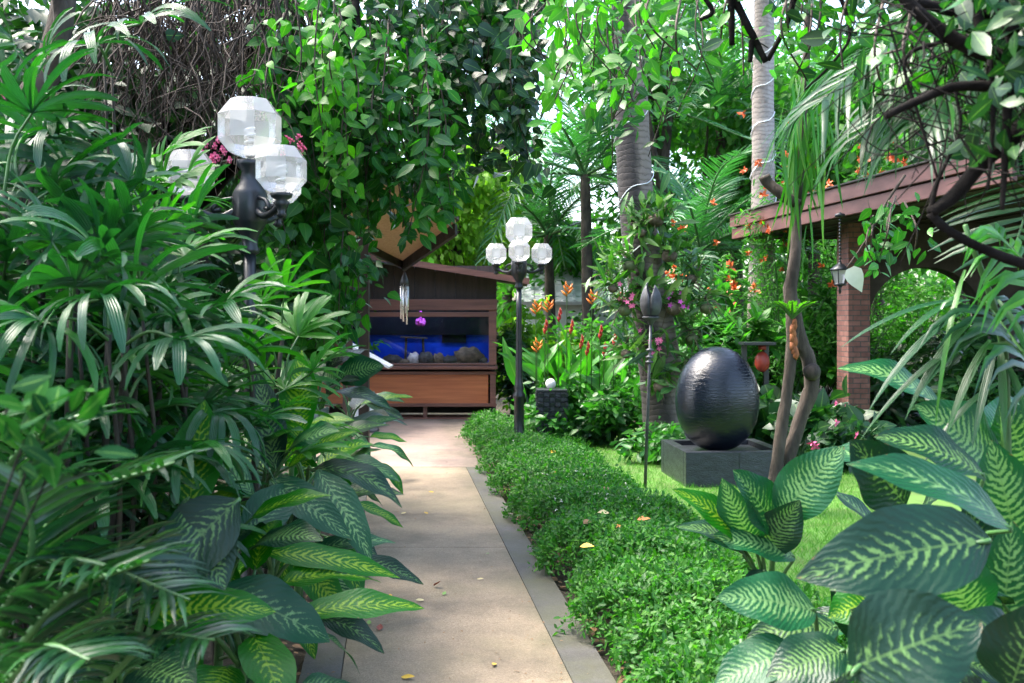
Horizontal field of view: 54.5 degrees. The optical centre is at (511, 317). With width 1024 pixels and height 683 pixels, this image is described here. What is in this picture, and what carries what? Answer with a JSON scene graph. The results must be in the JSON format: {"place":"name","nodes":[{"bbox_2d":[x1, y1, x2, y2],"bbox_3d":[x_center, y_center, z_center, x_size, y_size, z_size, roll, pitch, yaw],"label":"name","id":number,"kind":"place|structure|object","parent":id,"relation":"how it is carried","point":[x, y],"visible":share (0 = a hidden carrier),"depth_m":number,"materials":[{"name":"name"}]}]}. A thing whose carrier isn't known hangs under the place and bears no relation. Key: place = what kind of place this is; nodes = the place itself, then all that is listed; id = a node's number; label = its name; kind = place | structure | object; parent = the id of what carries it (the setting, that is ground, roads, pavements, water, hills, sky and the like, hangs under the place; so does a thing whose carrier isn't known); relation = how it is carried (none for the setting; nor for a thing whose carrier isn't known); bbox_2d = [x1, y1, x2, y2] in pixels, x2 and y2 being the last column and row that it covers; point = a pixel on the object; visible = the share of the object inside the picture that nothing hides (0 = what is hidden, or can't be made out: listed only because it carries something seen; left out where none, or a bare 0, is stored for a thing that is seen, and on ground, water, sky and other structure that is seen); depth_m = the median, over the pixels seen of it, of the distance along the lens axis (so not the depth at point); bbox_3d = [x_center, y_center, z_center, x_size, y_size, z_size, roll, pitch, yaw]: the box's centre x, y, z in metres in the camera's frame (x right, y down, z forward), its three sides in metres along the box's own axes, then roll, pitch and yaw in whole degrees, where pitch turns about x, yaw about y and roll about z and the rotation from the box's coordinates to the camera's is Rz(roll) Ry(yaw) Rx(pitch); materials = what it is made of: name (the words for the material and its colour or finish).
{"place":"outdoors","nodes":[
{"label":"outdoors","id":0,"kind":"place"},
{"bbox_2d":[280,419,497,470],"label":"patio","id":1,"kind":"structure","parent":0,"point":[426,442],"depth_m":12.38,"materials":[{"name":"concrete"}]},
{"bbox_2d":[343,184,458,442],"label":"canopy roof","id":2,"kind":"structure","parent":1,"relation":"on","point":[414,253],"depth_m":11.56,"materials":[{"name":"brown wood"}]},
{"bbox_2d":[365,467,504,546],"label":"path","id":3,"kind":"structure","parent":0,"point":[449,503],"depth_m":8.08,"materials":[{"name":"beige concrete"}]},
{"bbox_2d":[341,547,572,682],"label":"path","id":4,"kind":"structure","parent":0,"point":[465,601],"depth_m":5.09,"materials":[{"name":"beige concrete"}]},
{"bbox_2d":[1,324,970,682],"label":"ground","id":5,"kind":"structure","parent":0,"point":[299,658],"depth_m":5.66,"materials":[{"name":"soil"}]},
{"bbox_2d":[0,10,110,641],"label":"lady palm","id":6,"kind":"object","parent":5,"relation":"on","point":[6,36],"visible":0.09,"depth_m":4.65,"materials":[{"name":"plant"}]},
{"bbox_2d":[0,375,137,579],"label":"shrub","id":7,"kind":"object","parent":5,"relation":"on","point":[38,405],"visible":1,"depth_m":1.54,"materials":[{"name":"green plant"}]},
{"bbox_2d":[0,0,155,418],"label":"leaning tree","id":8,"kind":"object","parent":5,"relation":"on","point":[57,8],"visible":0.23,"depth_m":5.42,"materials":[{"name":"green plant"}]},
{"bbox_2d":[0,48,177,655],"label":"lady palm","id":9,"kind":"object","parent":5,"relation":"on","point":[30,105],"visible":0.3,"depth_m":3.54,"materials":[{"name":"plant"}]},
{"bbox_2d":[0,7,201,532],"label":"lady palm","id":10,"kind":"object","parent":5,"relation":"on","point":[43,190],"visible":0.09,"depth_m":4.47,"materials":[{"name":"plant"}]},
{"bbox_2d":[0,0,202,189],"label":"tree","id":11,"kind":"object","parent":5,"relation":"on","point":[34,16],"visible":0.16,"depth_m":6.97,"materials":[{"name":"green plant"}]},
{"bbox_2d":[0,402,262,682],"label":"areca palm","id":12,"kind":"object","parent":5,"relation":"on","point":[95,560],"visible":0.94,"depth_m":2.17,"materials":[{"name":"green plant"}]},
{"bbox_2d":[0,317,267,679],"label":"lady palm","id":13,"kind":"object","parent":5,"relation":"on","point":[150,508],"visible":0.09,"depth_m":3.36,"materials":[{"name":"plant"}]},
{"bbox_2d":[25,126,247,591],"bbox_3d":[-1.870,0.344,4.835,1.356,2.575,1.123,0,0,0],"label":"lady palm","id":14,"kind":"object","parent":5,"relation":"on","point":[194,173],"visible":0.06,"depth_m":4.69,"materials":[{"name":"plant"}]},
{"bbox_2d":[42,400,241,682],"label":"dumb cane","id":15,"kind":"object","parent":5,"relation":"on","point":[211,523],"visible":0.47,"depth_m":3.14,"materials":[{"name":"green plant"}]},
{"bbox_2d":[0,115,286,580],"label":"lady palm","id":16,"kind":"object","parent":5,"relation":"on","point":[108,212],"visible":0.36,"depth_m":3.50,"materials":[{"name":"plant"}]},
{"bbox_2d":[5,163,282,628],"bbox_3d":[-1.590,0.470,4.209,1.176,2.323,1.081,0,0,-17],"label":"lady palm","id":17,"kind":"object","parent":5,"relation":"on","point":[198,194],"visible":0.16,"depth_m":4.22,"materials":[{"name":"plant"}]},
{"bbox_2d":[0,0,297,679],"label":"lady palm","id":18,"kind":"object","parent":5,"relation":"on","point":[82,260],"visible":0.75,"depth_m":3.17,"materials":[{"name":"plant"}]},
{"bbox_2d":[0,0,317,233],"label":"tree","id":19,"kind":"object","parent":5,"relation":"on","point":[229,179],"visible":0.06,"depth_m":7.81,"materials":[{"name":"brown plant"}]},
{"bbox_2d":[45,195,291,449],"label":"tree","id":20,"kind":"object","parent":5,"relation":"on","point":[231,280],"visible":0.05,"depth_m":7.20,"materials":[{"name":"green plant"}]},
{"bbox_2d":[33,207,314,613],"bbox_3d":[-1.478,0.597,3.914,1.274,2.072,1.092,0,0,33],"label":"lady palm","id":21,"kind":"object","parent":5,"relation":"on","point":[209,396],"visible":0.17,"depth_m":3.90,"materials":[{"name":"plant"}]},
{"bbox_2d":[89,247,365,664],"bbox_3d":[-1.277,0.650,4.649,1.189,1.965,1.379,0,0,0],"label":"lady palm","id":22,"kind":"object","parent":5,"relation":"on","point":[299,320],"visible":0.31,"depth_m":4.71,"materials":[{"name":"plant"}]},
{"bbox_2d":[163,96,306,577],"bbox_3d":[-1.490,0.198,5.541,0.783,2.805,0.783,0,0,0],"label":"lamp post","id":23,"kind":"object","parent":5,"relation":"on","point":[256,206],"visible":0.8,"depth_m":5.42,"materials":[{"name":"black paint"}]},
{"bbox_2d":[98,483,378,682],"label":"dumb cane","id":24,"kind":"object","parent":5,"relation":"on","point":[270,503],"visible":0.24,"depth_m":3.81,"materials":[{"name":"green plant"}]},
{"bbox_2d":[150,459,399,673],"bbox_3d":[-1.015,1.064,4.123,1.152,1.137,0.908,0,0,-31],"label":"dumb cane","id":25,"kind":"object","parent":5,"relation":"on","point":[339,514],"visible":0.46,"depth_m":4.10,"materials":[{"name":"green plant"}]},
{"bbox_2d":[143,520,423,682],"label":"dumb cane","id":26,"kind":"object","parent":5,"relation":"on","point":[277,607],"visible":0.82,"depth_m":3.46,"materials":[{"name":"green plant"}]},
{"bbox_2d":[231,350,373,658],"bbox_3d":[-1.031,0.893,4.490,0.709,1.478,0.811,0,0,0],"label":"dumb cane","id":27,"kind":"object","parent":5,"relation":"on","point":[323,431],"visible":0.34,"depth_m":4.49,"materials":[{"name":"green plant"}]},
{"bbox_2d":[237,433,422,595],"bbox_3d":[-1.037,1.057,5.066,1.135,1.150,1.182,0,0,0],"label":"dumb cane","id":28,"kind":"object","parent":5,"relation":"on","point":[366,474],"visible":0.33,"depth_m":4.85,"materials":[{"name":"green plant"}]},
{"bbox_2d":[298,495,366,682],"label":"path border","id":29,"kind":"object","parent":5,"relation":"on","point":[323,661],"visible":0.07,"depth_m":4.61,"materials":[{"name":"grey concrete"}]},
{"bbox_2d":[284,349,391,504],"bbox_3d":[-1.307,0.931,7.092,1.188,1.402,0.586,0,0,-42],"label":"dumb cane","id":30,"kind":"object","parent":5,"relation":"on","point":[360,370],"visible":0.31,"depth_m":7.19,"materials":[{"name":"green plant"}]},
{"bbox_2d":[316,363,411,493],"bbox_3d":[-1.290,1.009,8.387,1.078,1.246,1.058,0,0,-38],"label":"dumb cane","id":31,"kind":"object","parent":5,"relation":"on","point":[355,404],"visible":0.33,"depth_m":8.43,"materials":[{"name":"green plant"}]},
{"bbox_2d":[42,0,694,494],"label":"overhanging tree","id":32,"kind":"object","parent":5,"relation":"on","point":[250,28],"visible":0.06,"depth_m":7.78,"materials":[{"name":"green plant"}]},
{"bbox_2d":[32,0,469,252],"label":"dry vine curtain","id":33,"kind":"object","parent":32,"relation":"hanging from","point":[203,39],"visible":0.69,"depth_m":6.55,"materials":[{"name":"brown plant"}]},
{"bbox_2d":[229,0,389,318],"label":"vine","id":34,"kind":"object","parent":32,"relation":"hanging from","point":[304,226],"visible":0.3,"depth_m":6.57,"materials":[{"name":"green plant"}]},
{"bbox_2d":[256,176,400,374],"bbox_3d":[-1.458,-0.276,7.217,1.008,1.527,1.794,0,0,-20],"label":"vine","id":35,"kind":"object","parent":34,"relation":"hanging from","point":[355,268],"visible":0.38,"depth_m":6.78,"materials":[{"name":"green plant"}]},
{"bbox_2d":[249,0,374,203],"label":"vine","id":36,"kind":"object","parent":32,"relation":"hanging from","point":[333,84],"visible":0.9,"depth_m":6.06,"materials":[{"name":"green plant"}]},
{"bbox_2d":[317,8,475,253],"bbox_3d":[-0.805,-1.338,7.009,1.101,1.839,1.448,0,0,0],"label":"vine","id":37,"kind":"object","parent":32,"relation":"hanging from","point":[430,155],"visible":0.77,"depth_m":6.65,"materials":[{"name":"green plant"}]},
{"bbox_2d":[349,0,574,202],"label":"vine","id":38,"kind":"object","parent":32,"relation":"hanging from","point":[471,76],"visible":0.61,"depth_m":7.02,"materials":[{"name":"green plant"}]},
{"bbox_2d":[479,0,542,188],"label":"vine","id":39,"kind":"object","parent":32,"relation":"hanging from","point":[524,103],"visible":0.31,"depth_m":7.34,"materials":[{"name":"green plant"}]},
{"bbox_2d":[504,0,683,132],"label":"vine","id":40,"kind":"object","parent":32,"relation":"hanging from","point":[575,28],"visible":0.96,"depth_m":5.50,"materials":[{"name":"green plant"}]},
{"bbox_2d":[315,249,528,418],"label":"aquarium pavilion","id":41,"kind":"structure","parent":5,"relation":"on","point":[457,306],"depth_m":15.63,"materials":[{"name":"brown wood"}]},
{"bbox_2d":[406,135,536,282],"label":"tree","id":42,"kind":"object","parent":5,"relation":"on","point":[452,252],"visible":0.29,"depth_m":19.13,"materials":[{"name":"green plant"}]},
{"bbox_2d":[496,324,538,416],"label":"shrub","id":43,"kind":"object","parent":5,"relation":"on","point":[508,385],"visible":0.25,"depth_m":16.22,"materials":[{"name":"green plant"}]},
{"bbox_2d":[486,217,551,433],"bbox_3d":[0.084,0.198,11.920,0.802,2.805,0.728,0,0,0],"label":"lamp post","id":44,"kind":"object","parent":5,"relation":"on","point":[519,254],"visible":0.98,"depth_m":11.97,"materials":[{"name":"black metal"}]},
{"bbox_2d":[488,294,583,410],"bbox_3d":[0.355,0.616,16.805,1.937,2.047,1.583,0,0,0],"label":"shrub","id":45,"kind":"object","parent":5,"relation":"on","point":[530,329],"visible":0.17,"depth_m":16.79,"materials":[{"name":"green plant"}]},
{"bbox_2d":[466,467,616,682],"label":"path border","id":46,"kind":"object","parent":5,"relation":"on","point":[582,660],"visible":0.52,"depth_m":5.61,"materials":[{"name":"grey concrete"}]},
{"bbox_2d":[464,83,619,379],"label":"palm tree","id":47,"kind":"object","parent":5,"relation":"on","point":[506,297],"visible":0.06,"depth_m":22.30,"materials":[{"name":"green plant"}]},
{"bbox_2d":[496,216,625,341],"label":"tree","id":48,"kind":"object","parent":5,"relation":"on","point":[571,269],"visible":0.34,"depth_m":23.20,"materials":[{"name":"green plant"}]},
{"bbox_2d":[466,142,669,347],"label":"palm tree","id":49,"kind":"object","parent":5,"relation":"on","point":[549,268],"visible":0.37,"depth_m":21.66,"materials":[{"name":"green plant"}]},
{"bbox_2d":[536,302,638,401],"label":"shrub","id":50,"kind":"object","parent":5,"relation":"on","point":[605,333],"visible":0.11,"depth_m":16.81,"materials":[{"name":"green plant"}]},
{"bbox_2d":[522,256,678,382],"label":"house","id":51,"kind":"structure","parent":5,"relation":"on","point":[572,301],"depth_m":23.20,"materials":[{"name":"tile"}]},
{"bbox_2d":[461,61,751,336],"bbox_3d":[1.426,-1.940,19.945,6.407,7.288,6.467,0,0,0],"label":"palm tree","id":52,"kind":"object","parent":5,"relation":"on","point":[581,158],"visible":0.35,"depth_m":19.73,"materials":[{"name":"green plant"}]},
{"bbox_2d":[561,0,753,281],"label":"tree","id":53,"kind":"object","parent":5,"relation":"on","point":[664,151],"visible":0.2,"depth_m":19.59,"materials":[{"name":"green plant"}]},
{"bbox_2d":[570,79,808,309],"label":"tree","id":54,"kind":"object","parent":5,"relation":"on","point":[734,142],"visible":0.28,"depth_m":20.87,"materials":[{"name":"green plant"}]},
{"bbox_2d":[568,144,821,349],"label":"palm tree","id":55,"kind":"object","parent":5,"relation":"on","point":[705,208],"visible":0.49,"depth_m":16.75,"materials":[{"name":"green plant"}]},
{"bbox_2d":[583,5,847,332],"bbox_3d":[4.235,-2.384,21.080,5.921,8.173,5.702,0,0,0],"label":"palm tree","id":56,"kind":"object","parent":5,"relation":"on","point":[702,97],"visible":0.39,"depth_m":20.51,"materials":[{"name":"green plant"}]},
{"bbox_2d":[590,0,868,384],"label":"palm tree","id":57,"kind":"object","parent":5,"relation":"on","point":[763,103],"visible":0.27,"depth_m":15.06,"materials":[{"name":"grey plant"}]},
{"bbox_2d":[649,8,837,353],"bbox_3d":[5.146,-2.768,23.991,5.747,8.946,7.752,0,0,21],"label":"tree","id":58,"kind":"object","parent":5,"relation":"on","point":[746,64],"visible":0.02,"depth_m":23.00,"materials":[{"name":"green plant"}]},
{"bbox_2d":[672,446,843,642],"bbox_3d":[0.849,1.036,3.507,0.595,1.192,0.265,0,0,0],"label":"dumb cane","id":59,"kind":"object","parent":5,"relation":"on","point":[762,517],"visible":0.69,"depth_m":3.44,"materials":[{"name":"green plant"}]},
{"bbox_2d":[714,571,865,682],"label":"dumb cane","id":60,"kind":"object","parent":5,"relation":"on","point":[792,637],"visible":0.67,"depth_m":2.66,"materials":[{"name":"green plant"}]},
{"bbox_2d":[746,282,888,404],"bbox_3d":[4.393,0.558,14.503,2.252,2.160,1.896,0,0,0],"label":"shrub","id":61,"kind":"object","parent":5,"relation":"on","point":[828,374],"visible":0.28,"depth_m":14.27,"materials":[{"name":"green plant"}]},
{"bbox_2d":[684,16,961,391],"bbox_3d":[6.785,-2.557,22.379,5.860,8.531,6.709,0,0,0],"label":"tree","id":62,"kind":"object","parent":5,"relation":"on","point":[842,123],"visible":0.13,"depth_m":21.24,"materials":[{"name":"green plant"}]},
{"bbox_2d":[631,0,1023,269],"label":"shade tree","id":63,"kind":"object","parent":5,"relation":"on","point":[1002,138],"visible":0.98,"depth_m":2.49,"materials":[{"name":"green plant"}]},
{"bbox_2d":[570,0,737,178],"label":"vine","id":64,"kind":"object","parent":63,"relation":"hanging from","point":[623,102],"visible":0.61,"depth_m":6.47,"materials":[{"name":"green plant"}]},
{"bbox_2d":[640,0,851,86],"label":"vine","id":65,"kind":"object","parent":63,"relation":"hanging from","point":[671,7],"visible":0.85,"depth_m":4.12,"materials":[{"name":"green plant"}]},
{"bbox_2d":[846,174,905,267],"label":"bare vine","id":66,"kind":"object","parent":63,"relation":"hanging from","point":[886,202],"visible":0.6,"depth_m":6.00,"materials":[{"name":"brown plant"}]},
{"bbox_2d":[850,192,940,277],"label":"vine","id":67,"kind":"object","parent":66,"relation":"attached to","point":[897,235],"visible":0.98,"depth_m":5.57,"materials":[{"name":"green plant"}]},
{"bbox_2d":[822,0,970,108],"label":"vine","id":68,"kind":"object","parent":63,"relation":"hanging from","point":[875,57],"visible":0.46,"depth_m":3.38,"materials":[{"name":"green plant"}]},
{"bbox_2d":[773,239,954,342],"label":"tree","id":69,"kind":"object","parent":5,"relation":"on","point":[927,280],"visible":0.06,"depth_m":30.46,"materials":[{"name":"green plant"}]},
{"bbox_2d":[800,142,938,385],"bbox_3d":[5.412,-0.642,15.764,2.730,4.555,2.379,0,0,0],"label":"shrub","id":70,"kind":"object","parent":5,"relation":"on","point":[883,310],"visible":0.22,"depth_m":15.60,"materials":[{"name":"green plant"}]},
{"bbox_2d":[809,96,989,327],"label":"tree","id":71,"kind":"object","parent":5,"relation":"on","point":[849,164],"visible":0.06,"depth_m":19.72,"materials":[{"name":"green plant"}]},
{"bbox_2d":[796,399,1023,682],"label":"dumb cane","id":72,"kind":"object","parent":5,"relation":"on","point":[928,581],"visible":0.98,"depth_m":2.26,"materials":[{"name":"green plant"}]},
{"bbox_2d":[870,314,965,424],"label":"shrub","id":73,"kind":"object","parent":5,"relation":"on","point":[925,353],"visible":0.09,"depth_m":15.01,"materials":[{"name":"green plant"}]},
{"bbox_2d":[870,273,971,370],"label":"shrub","id":74,"kind":"object","parent":5,"relation":"on","point":[945,296],"visible":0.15,"depth_m":16.80,"materials":[{"name":"green plant"}]},
{"bbox_2d":[9,0,971,321],"label":"sky","id":75,"kind":"structure","parent":0,"point":[749,3],"materials":[{"name":"white"}]},
{"bbox_2d":[590,428,975,615],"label":"lawn","id":76,"kind":"structure","parent":0,"point":[915,498],"depth_m":8.70,"materials":[{"name":"green plant"}]},
{"bbox_2d":[535,388,567,435],"bbox_3d":[0.496,1.244,12.494,0.408,0.711,0.397,0,0,0],"label":"stone pedestal","id":77,"kind":"object","parent":76,"relation":"on","point":[553,402],"visible":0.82,"depth_m":12.31,"materials":[{"name":"black stone"}]},
{"bbox_2d":[494,281,639,433],"bbox_3d":[0.931,0.568,13.031,2.385,2.069,0.950,0,0,0],"label":"heliconia","id":78,"kind":"object","parent":76,"relation":"on","point":[544,360],"visible":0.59,"depth_m":12.80,"materials":[{"name":"green plant"}]},
{"bbox_2d":[510,369,643,443],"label":"shrub","id":79,"kind":"object","parent":76,"relation":"on","point":[594,402],"visible":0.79,"depth_m":12.39,"materials":[{"name":"green plant"}]},
{"bbox_2d":[609,416,685,464],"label":"shrub","id":80,"kind":"object","parent":76,"relation":"on","point":[631,446],"visible":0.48,"depth_m":10.92,"materials":[{"name":"green plant"}]},
{"bbox_2d":[640,282,661,487],"bbox_3d":[1.313,0.639,9.400,0.208,1.962,0.208,0,0,0],"label":"garden torch","id":81,"kind":"object","parent":76,"relation":"on","point":[650,306],"visible":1,"depth_m":9.38,"materials":[{"name":"grey metal"}]},
{"bbox_2d":[455,408,860,682],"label":"ground cover","id":82,"kind":"object","parent":76,"relation":"on","point":[665,558],"depth_m":5.51,"materials":[{"name":"green plant"}]},
{"bbox_2d":[611,0,797,438],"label":"palm tree","id":83,"kind":"object","parent":76,"relation":"on","point":[634,164],"visible":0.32,"depth_m":11.52,"materials":[{"name":"grey plant"}]},
{"bbox_2d":[590,315,647,373],"bbox_3d":[1.260,0.311,11.397,0.562,0.701,0.756,0,0,-22],"label":"orchid","id":84,"kind":"object","parent":83,"relation":"attached to","point":[621,356],"visible":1,"depth_m":11.33,"materials":[{"name":"green plant"}]},
{"bbox_2d":[636,351,680,401],"bbox_3d":[1.765,0.671,11.358,0.580,0.609,0.589,0,0,44],"label":"orchid","id":85,"kind":"object","parent":83,"relation":"attached to","point":[661,385],"visible":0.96,"depth_m":11.24,"materials":[{"name":"green plant"}]},
{"bbox_2d":[625,172,700,242],"bbox_3d":[1.703,-1.261,11.453,0.799,0.821,0.540,0,0,-39],"label":"orchid","id":86,"kind":"object","parent":83,"relation":"attached to","point":[665,206],"visible":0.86,"depth_m":11.35,"materials":[{"name":"green plant"}]},
{"bbox_2d":[649,223,691,278],"bbox_3d":[1.802,-0.802,11.425,0.564,0.715,0.696,0,0,23],"label":"orchid","id":87,"kind":"object","parent":83,"relation":"attached to","point":[668,255],"visible":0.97,"depth_m":11.36,"materials":[{"name":"green plant"}]},
{"bbox_2d":[672,259,731,321],"bbox_3d":[2.212,-0.311,11.417,0.702,0.770,0.571,0,0,34],"label":"orchid","id":88,"kind":"object","parent":83,"relation":"attached to","point":[707,307],"visible":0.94,"depth_m":11.33,"materials":[{"name":"green plant"}]},
{"bbox_2d":[661,439,772,487],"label":"fountain plinth","id":89,"kind":"structure","parent":76,"relation":"on","point":[687,461],"depth_m":9.46,"materials":[{"name":"black stone"}]},
{"bbox_2d":[675,346,759,450],"bbox_3d":[2.040,0.799,9.900,0.824,1.032,0.824,0,0,0],"label":"egg fountain","id":90,"kind":"object","parent":89,"relation":"on","point":[717,401],"visible":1,"depth_m":9.60,"materials":[{"name":"black stone"}]},
{"bbox_2d":[678,262,804,377],"bbox_3d":[2.793,0.424,13.663,1.952,2.429,1.796,0,0,-31],"label":"shrub","id":91,"kind":"object","parent":76,"relation":"on","point":[758,319],"visible":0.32,"depth_m":13.42,"materials":[{"name":"green plant"}]},
{"bbox_2d":[747,384,798,444],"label":"shrub","id":92,"kind":"object","parent":76,"relation":"on","point":[769,403],"visible":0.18,"depth_m":11.85,"materials":[{"name":"green plant"}]},
{"bbox_2d":[710,110,836,395],"bbox_3d":[3.756,-0.755,14.230,2.203,4.780,1.804,0,0,-45],"label":"shrub","id":93,"kind":"object","parent":76,"relation":"on","point":[763,253],"visible":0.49,"depth_m":14.25,"materials":[{"name":"green plant"}]},
{"bbox_2d":[759,174,820,482],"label":"twisted tree","id":94,"kind":"object","parent":76,"relation":"on","point":[785,450],"visible":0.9,"depth_m":8.18,"materials":[{"name":"brown plant"}]},
{"bbox_2d":[760,2,842,276],"bbox_3d":[2.399,-1.718,8.184,0.658,2.801,0.478,0,0,-23],"label":"strap plant","id":95,"kind":"object","parent":94,"relation":"hanging from","point":[799,162],"visible":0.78,"depth_m":8.13,"materials":[{"name":"green plant"}]},
{"bbox_2d":[762,375,879,455],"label":"shrub","id":96,"kind":"object","parent":76,"relation":"on","point":[822,409],"visible":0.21,"depth_m":11.43,"materials":[{"name":"green plant"}]},
{"bbox_2d":[804,412,896,473],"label":"shrub","id":97,"kind":"object","parent":76,"relation":"on","point":[838,433],"visible":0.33,"depth_m":10.39,"materials":[{"name":"green plant"}]},
{"bbox_2d":[728,155,1023,421],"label":"brick pavilion","id":98,"kind":"structure","parent":76,"relation":"on","point":[854,304],"depth_m":12.99,"materials":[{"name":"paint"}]},
{"bbox_2d":[747,0,1023,271],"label":"coconut palm","id":99,"kind":"object","parent":76,"relation":"on","point":[899,127],"visible":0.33,"depth_m":3.92,"materials":[{"name":"green plant"}]},
{"bbox_2d":[870,361,924,426],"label":"shrub","id":100,"kind":"object","parent":76,"relation":"on","point":[895,412],"visible":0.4,"depth_m":13.63,"materials":[{"name":"green plant"}]},
{"bbox_2d":[837,359,1018,682],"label":"dumb cane","id":101,"kind":"object","parent":76,"relation":"on","point":[881,369],"visible":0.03,"depth_m":3.54,"materials":[{"name":"green plant"}]},
{"bbox_2d":[840,223,1023,459],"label":"arching palm","id":102,"kind":"object","parent":76,"relation":"on","point":[980,327],"visible":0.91,"depth_m":3.07,"materials":[{"name":"green plant"}]},
{"bbox_2d":[908,316,1023,409],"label":"shrub","id":103,"kind":"object","parent":76,"relation":"on","point":[951,384],"visible":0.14,"depth_m":11.93,"materials":[{"name":"green plant"}]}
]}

